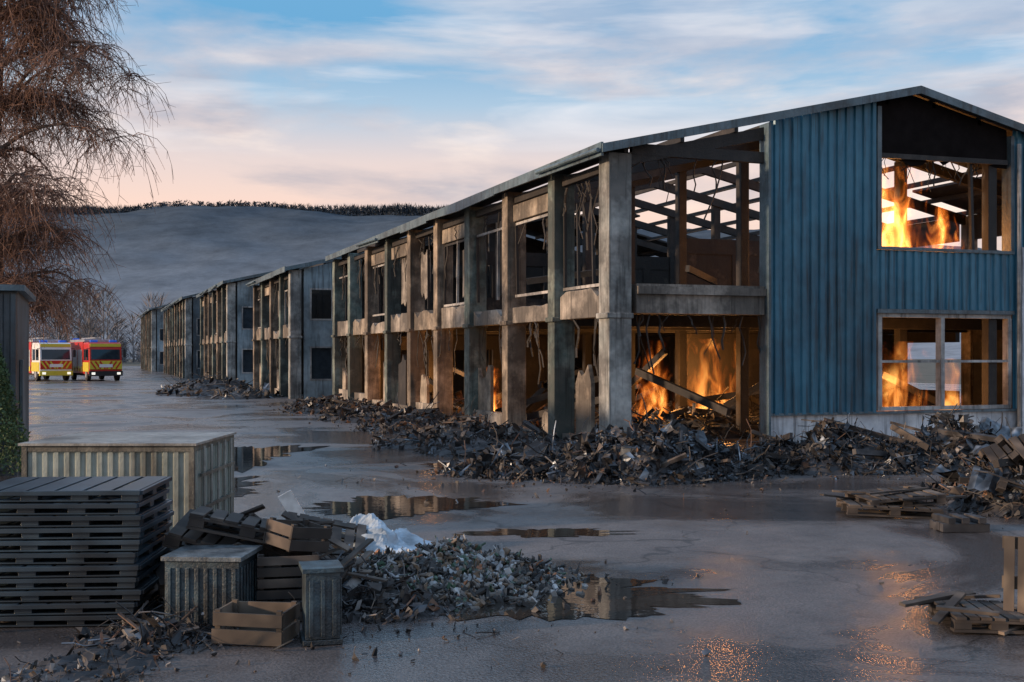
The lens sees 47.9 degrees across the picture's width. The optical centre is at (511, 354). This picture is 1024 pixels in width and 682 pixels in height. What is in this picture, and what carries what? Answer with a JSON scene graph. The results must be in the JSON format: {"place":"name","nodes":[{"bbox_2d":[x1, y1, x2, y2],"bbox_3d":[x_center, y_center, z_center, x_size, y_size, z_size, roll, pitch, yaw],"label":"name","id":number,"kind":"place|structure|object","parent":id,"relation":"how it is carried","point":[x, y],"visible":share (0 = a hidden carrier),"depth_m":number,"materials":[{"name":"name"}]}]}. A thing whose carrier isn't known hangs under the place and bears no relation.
{"place":"outdoors","nodes":[
{"label":"outdoors","id":0,"kind":"place"},
{"bbox_2d":[139,304,175,371],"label":"burnt warehouse","id":1,"kind":"structure","parent":0,"point":[152,340],"depth_m":146.72,"materials":[{"name":"metal"}]},
{"bbox_2d":[161,289,214,378],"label":"burnt warehouse","id":2,"kind":"structure","parent":0,"point":[181,347],"depth_m":107.45,"materials":[{"name":"concrete"}]},
{"bbox_2d":[196,261,331,385],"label":"burnt warehouse","id":3,"kind":"structure","parent":0,"point":[226,327],"depth_m":79.31,"materials":[{"name":"metal"}]},
{"bbox_2d":[203,295,225,380],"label":"window and wall remains","id":4,"kind":"structure","parent":3,"relation":"in","point":[214,295],"depth_m":87.90,"materials":[{"name":"paint"}]},
{"bbox_2d":[246,252,362,398],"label":"burnt warehouse","id":5,"kind":"structure","parent":0,"point":[292,330],"depth_m":57.65,"materials":[{"name":"metal"}]},
{"bbox_2d":[258,280,287,393],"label":"window and wall remains","id":6,"kind":"structure","parent":5,"relation":"in","point":[267,346],"depth_m":62.70,"materials":[{"name":"paint"}]},
{"bbox_2d":[2,205,1000,358],"bbox_3d":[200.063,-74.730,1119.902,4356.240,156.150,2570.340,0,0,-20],"label":"hill","id":7,"kind":"structure","parent":0,"point":[176,253],"depth_m":934.29,"materials":[{"name":"grey"}]},
{"bbox_2d":[5,199,447,215],"bbox_3d":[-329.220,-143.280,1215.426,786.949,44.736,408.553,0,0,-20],"label":"distant trees","id":8,"kind":"object","parent":7,"relation":"on","point":[399,209],"visible":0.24,"depth_m":1212.56,"materials":[{"name":"black plant"}]},
{"bbox_2d":[0,366,1023,681],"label":"asphalt yard","id":9,"kind":"structure","parent":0,"point":[800,570],"depth_m":11.87,"materials":[{"name":"grey asphalt"}]},
{"bbox_2d":[0,344,31,477],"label":"evergreen shrub","id":10,"kind":"object","parent":9,"relation":"on","point":[6,410],"visible":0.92,"depth_m":19.88,"materials":[{"name":"green plant"}]},
{"bbox_2d":[0,284,35,475],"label":"metal shed","id":11,"kind":"structure","parent":9,"relation":"on","point":[15,300],"depth_m":20.93,"materials":[{"name":"metal"}]},
{"bbox_2d":[29,338,75,380],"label":"fire engine","id":12,"kind":"object","parent":9,"relation":"on","point":[49,359],"visible":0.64,"depth_m":95.91,"materials":[{"name":"yellow metal"}]},
{"bbox_2d":[32,349,69,359],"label":"windows","id":13,"kind":"structure","parent":12,"relation":"in","point":[46,353],"depth_m":95.85,"materials":[{"name":"black glass"}]},
{"bbox_2d":[0,476,173,626],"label":"pallet stack","id":14,"kind":"object","parent":9,"relation":"on","point":[70,559],"visible":0.94,"depth_m":9.27,"materials":[{"name":"wood"}]},
{"bbox_2d":[0,639,173,681],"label":"debris heap","id":15,"kind":"object","parent":9,"relation":"on","point":[124,663],"visible":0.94,"depth_m":8.02,"materials":[{"name":"metal"}]},
{"bbox_2d":[0,0,174,349],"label":"willow tree","id":16,"kind":"object","parent":9,"relation":"on","point":[39,22],"visible":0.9,"depth_m":29.83,"materials":[{"name":"brown plant"}]},
{"bbox_2d":[69,337,125,380],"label":"fire engine","id":17,"kind":"object","parent":9,"relation":"on","point":[101,358],"visible":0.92,"depth_m":94.97,"materials":[{"name":"red metal"}]},
{"bbox_2d":[84,349,119,359],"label":"windows","id":18,"kind":"structure","parent":17,"relation":"in","point":[96,354],"depth_m":94.68,"materials":[{"name":"black glass"}]},
{"bbox_2d":[18,432,235,529],"bbox_3d":[-4.680,1.610,14.321,2.081,1.160,1.980,0,0,0],"label":"metal container","id":19,"kind":"object","parent":9,"relation":"on","point":[198,467],"visible":0.5,"depth_m":13.40,"materials":[{"name":"beige metal"}]},
{"bbox_2d":[161,544,262,627],"bbox_3d":[-2.437,1.895,9.395,0.650,0.590,0.600,0,0,4],"label":"ribbed metal crate","id":20,"kind":"object","parent":9,"relation":"on","point":[209,579],"visible":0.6,"depth_m":9.12,"materials":[{"name":"grey metal"}]},
{"bbox_2d":[150,369,283,399],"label":"rubble heap","id":21,"kind":"object","parent":9,"relation":"on","point":[214,388],"visible":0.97,"depth_m":61.39,"materials":[{"name":"metal"}]},
{"bbox_2d":[234,476,265,496],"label":"puddle","id":22,"kind":"object","parent":9,"relation":"on","point":[240,491],"visible":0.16,"depth_m":19.39,"materials":[{"name":"grey liquid"}]},
{"bbox_2d":[211,599,299,646],"bbox_3d":[-1.961,2.058,8.846,0.556,0.265,0.418,0,0,8],"label":"timber crate","id":23,"kind":"object","parent":9,"relation":"on","point":[260,623],"visible":0.98,"depth_m":8.66,"materials":[{"name":"brown wood"}]},
{"bbox_2d":[61,544,463,659],"bbox_3d":[-2.030,2.073,9.812,3.401,0.945,2.590,0,0,-20],"label":"debris heap","id":24,"kind":"object","parent":9,"relation":"on","point":[367,600],"visible":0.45,"depth_m":9.41,"materials":[{"name":"metal"}]},
{"bbox_2d":[153,504,387,608],"bbox_3d":[-2.180,1.837,10.320,2.103,1.022,1.695,0,0,-20],"label":"broken pallet heap","id":25,"kind":"object","parent":9,"relation":"on","point":[191,526],"visible":0.41,"depth_m":9.89,"materials":[{"name":"brown wood"}]},
{"bbox_2d":[202,512,261,542],"bbox_3d":[-2.457,1.708,10.241,0.600,0.305,0.468,-20,22,-30],"label":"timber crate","id":26,"kind":"object","parent":25,"relation":"on","point":[246,516],"visible":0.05,"depth_m":10.46,"materials":[{"name":"brown wood"}]},
{"bbox_2d":[234,445,327,472],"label":"puddle","id":27,"kind":"object","parent":9,"relation":"on","point":[247,458],"visible":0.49,"depth_m":25.46,"materials":[{"name":"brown liquid"}]},
{"bbox_2d":[257,547,318,620],"bbox_3d":[-1.877,1.913,9.642,0.511,0.555,0.468,0,0,-12],"label":"timber crate","id":28,"kind":"object","parent":9,"relation":"on","point":[262,574],"visible":0.38,"depth_m":9.41,"materials":[{"name":"brown wood"}]},
{"bbox_2d":[263,517,331,552],"bbox_3d":[-1.802,1.519,9.688,0.368,0.225,0.424,8,-4,42],"label":"timber crate","id":29,"kind":"object","parent":28,"relation":"on","point":[317,536],"visible":0.99,"depth_m":9.57,"materials":[{"name":"brown wood"}]},
{"bbox_2d":[278,490,355,540],"bbox_3d":[-2.241,1.840,12.688,0.955,0.675,0.554,0,0,-20],"label":"broken white board","id":30,"kind":"object","parent":9,"relation":"on","point":[289,501],"visible":0.17,"depth_m":12.80,"materials":[{"name":"plastic"}]},
{"bbox_2d":[299,560,343,646],"bbox_3d":[-1.465,1.900,8.835,0.310,0.580,0.350,0,0,-15],"label":"ribbed metal crate","id":31,"kind":"object","parent":9,"relation":"on","point":[321,602],"visible":1,"depth_m":8.69,"materials":[{"name":"grey metal"}]},
{"bbox_2d":[285,511,366,552],"bbox_3d":[-2.153,1.961,12.485,1.349,0.488,1.151,0,0,8],"label":"broken pallet","id":32,"kind":"object","parent":9,"relation":"on","point":[348,537],"visible":0.17,"depth_m":12.39,"materials":[{"name":"brown wood"}]},
{"bbox_2d":[342,513,431,552],"bbox_3d":[-1.758,1.981,12.801,2.009,0.408,1.342,0,0,1],"label":"crumpled tarpaulin","id":33,"kind":"object","parent":9,"relation":"on","point":[380,532],"visible":0.36,"depth_m":12.66,"materials":[{"name":"plastic"}]},
{"bbox_2d":[305,495,526,519],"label":"puddle","id":34,"kind":"object","parent":9,"relation":"on","point":[385,507],"visible":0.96,"depth_m":16.70,"materials":[{"name":"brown liquid"}]},
{"bbox_2d":[274,392,569,457],"bbox_3d":[-4.309,1.935,37.345,5.791,1.720,28.483,0,0,-20],"label":"rubble heap","id":35,"kind":"object","parent":9,"relation":"on","point":[432,431],"visible":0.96,"depth_m":29.54,"materials":[{"name":"stone"}]},
{"bbox_2d":[421,462,465,469],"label":"puddle","id":36,"kind":"object","parent":9,"relation":"on","point":[446,463],"visible":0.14,"depth_m":22.92,"materials":[{"name":"grey liquid"}]},
{"bbox_2d":[354,533,589,611],"bbox_3d":[-0.821,2.057,11.200,3.117,0.483,2.985,0,0,-20],"label":"heap of cans and bottles","id":37,"kind":"object","parent":9,"relation":"on","point":[464,570],"visible":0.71,"depth_m":10.76,"materials":[{"name":"metal"}]},
{"bbox_2d":[1,400,1002,681],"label":"scattered litter","id":38,"kind":"object","parent":9,"relation":"on","point":[535,610],"visible":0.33,"depth_m":10.32,"materials":[{"name":"metal"}]},
{"bbox_2d":[463,528,633,536],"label":"puddle","id":39,"kind":"object","parent":9,"relation":"on","point":[558,532],"visible":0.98,"depth_m":14.17,"materials":[{"name":"grey liquid"}]},
{"bbox_2d":[427,574,740,620],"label":"puddle","id":40,"kind":"object","parent":9,"relation":"on","point":[610,602],"visible":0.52,"depth_m":10.17,"materials":[{"name":"grey liquid"}]},
{"bbox_2d":[429,380,759,441],"bbox_3d":[2.757,1.950,41.145,13.276,2.526,27.626,0,0,-20],"label":"rubble heap","id":41,"kind":"object","parent":9,"relation":"on","point":[712,425],"visible":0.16,"depth_m":31.13,"materials":[{"name":"metal"}]},
{"bbox_2d":[426,394,785,486],"bbox_3d":[1.805,1.812,20.920,6.712,2.235,3.943,0,0,-8],"label":"rubble heap","id":42,"kind":"object","parent":9,"relation":"on","point":[674,451],"visible":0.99,"depth_m":20.28,"materials":[{"name":"stone"}]},
{"bbox_2d":[325,85,1023,443],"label":"burnt warehouse","id":43,"kind":"structure","parent":9,"relation":"on","point":[839,301],"depth_m":28.96,"materials":[{"name":"metal"}]},
{"bbox_2d":[339,181,598,439],"bbox_3d":[-2.973,-0.952,39.997,0.662,6.303,30.011,0,0,-20],"label":"window and wall remains","id":44,"kind":"structure","parent":43,"relation":"in","point":[585,383],"depth_m":33.37,"materials":[{"name":"paint"}]},
{"bbox_2d":[428,265,951,419],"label":"fallen roof beams","id":45,"kind":"structure","parent":43,"relation":"in","point":[917,396],"depth_m":31.95,"materials":[{"name":"wood"}]},
{"bbox_2d":[713,403,1023,475],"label":"rubble heap","id":46,"kind":"object","parent":9,"relation":"on","point":[824,450],"visible":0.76,"depth_m":21.58,"materials":[{"name":"stone"}]},
{"bbox_2d":[820,485,966,518],"bbox_3d":[5.245,2.017,15.848,1.963,0.376,1.098,0,0,-5],"label":"charred pallet","id":47,"kind":"object","parent":9,"relation":"on","point":[893,501],"visible":0.98,"depth_m":15.64,"materials":[{"name":"brown wood"}]},
{"bbox_2d":[930,513,989,531],"bbox_3d":[5.592,2.106,14.399,0.604,0.182,0.426,0,0,-3],"label":"charred timber block","id":48,"kind":"object","parent":9,"relation":"on","point":[956,522],"depth_m":14.22,"materials":[{"name":"wood"}]},
{"bbox_2d":[899,590,1023,635],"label":"broken pallet","id":49,"kind":"object","parent":9,"relation":"on","point":[960,611],"visible":0.98,"depth_m":9.11,"materials":[{"name":"brown wood"}]},
{"bbox_2d":[921,417,1023,519],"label":"rubble heap","id":50,"kind":"object","parent":9,"relation":"on","point":[976,485],"visible":0.77,"depth_m":16.04,"materials":[{"name":"metal"}]},
{"bbox_2d":[978,434,1023,499],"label":"broken pallet","id":51,"kind":"object","parent":50,"relation":"on","point":[1012,448],"visible":0.73,"depth_m":16.64,"materials":[{"name":"brown wood"}]},
{"bbox_2d":[1002,536,1023,628],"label":"standing pallet","id":52,"kind":"object","parent":9,"relation":"on","point":[1011,581],"visible":0.67,"depth_m":9.29,"materials":[{"name":"wood"}]},
{"bbox_2d":[0,0,1023,250],"label":"sky","id":53,"kind":"structure","parent":0,"point":[430,103],"materials":[{"name":"blue"}]},
{"bbox_2d":[122,359,960,383],"bbox_3d":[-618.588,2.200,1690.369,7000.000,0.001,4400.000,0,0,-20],"label":"ground","id":54,"kind":"structure","parent":0,"point":[921,372],"depth_m":148.34,"materials":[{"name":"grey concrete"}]},
{"bbox_2d":[29,280,173,362],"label":"roadside trees","id":55,"kind":"object","parent":54,"relation":"on","point":[89,330],"visible":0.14,"depth_m":268.70,"materials":[{"name":"brown plant"}]}
]}

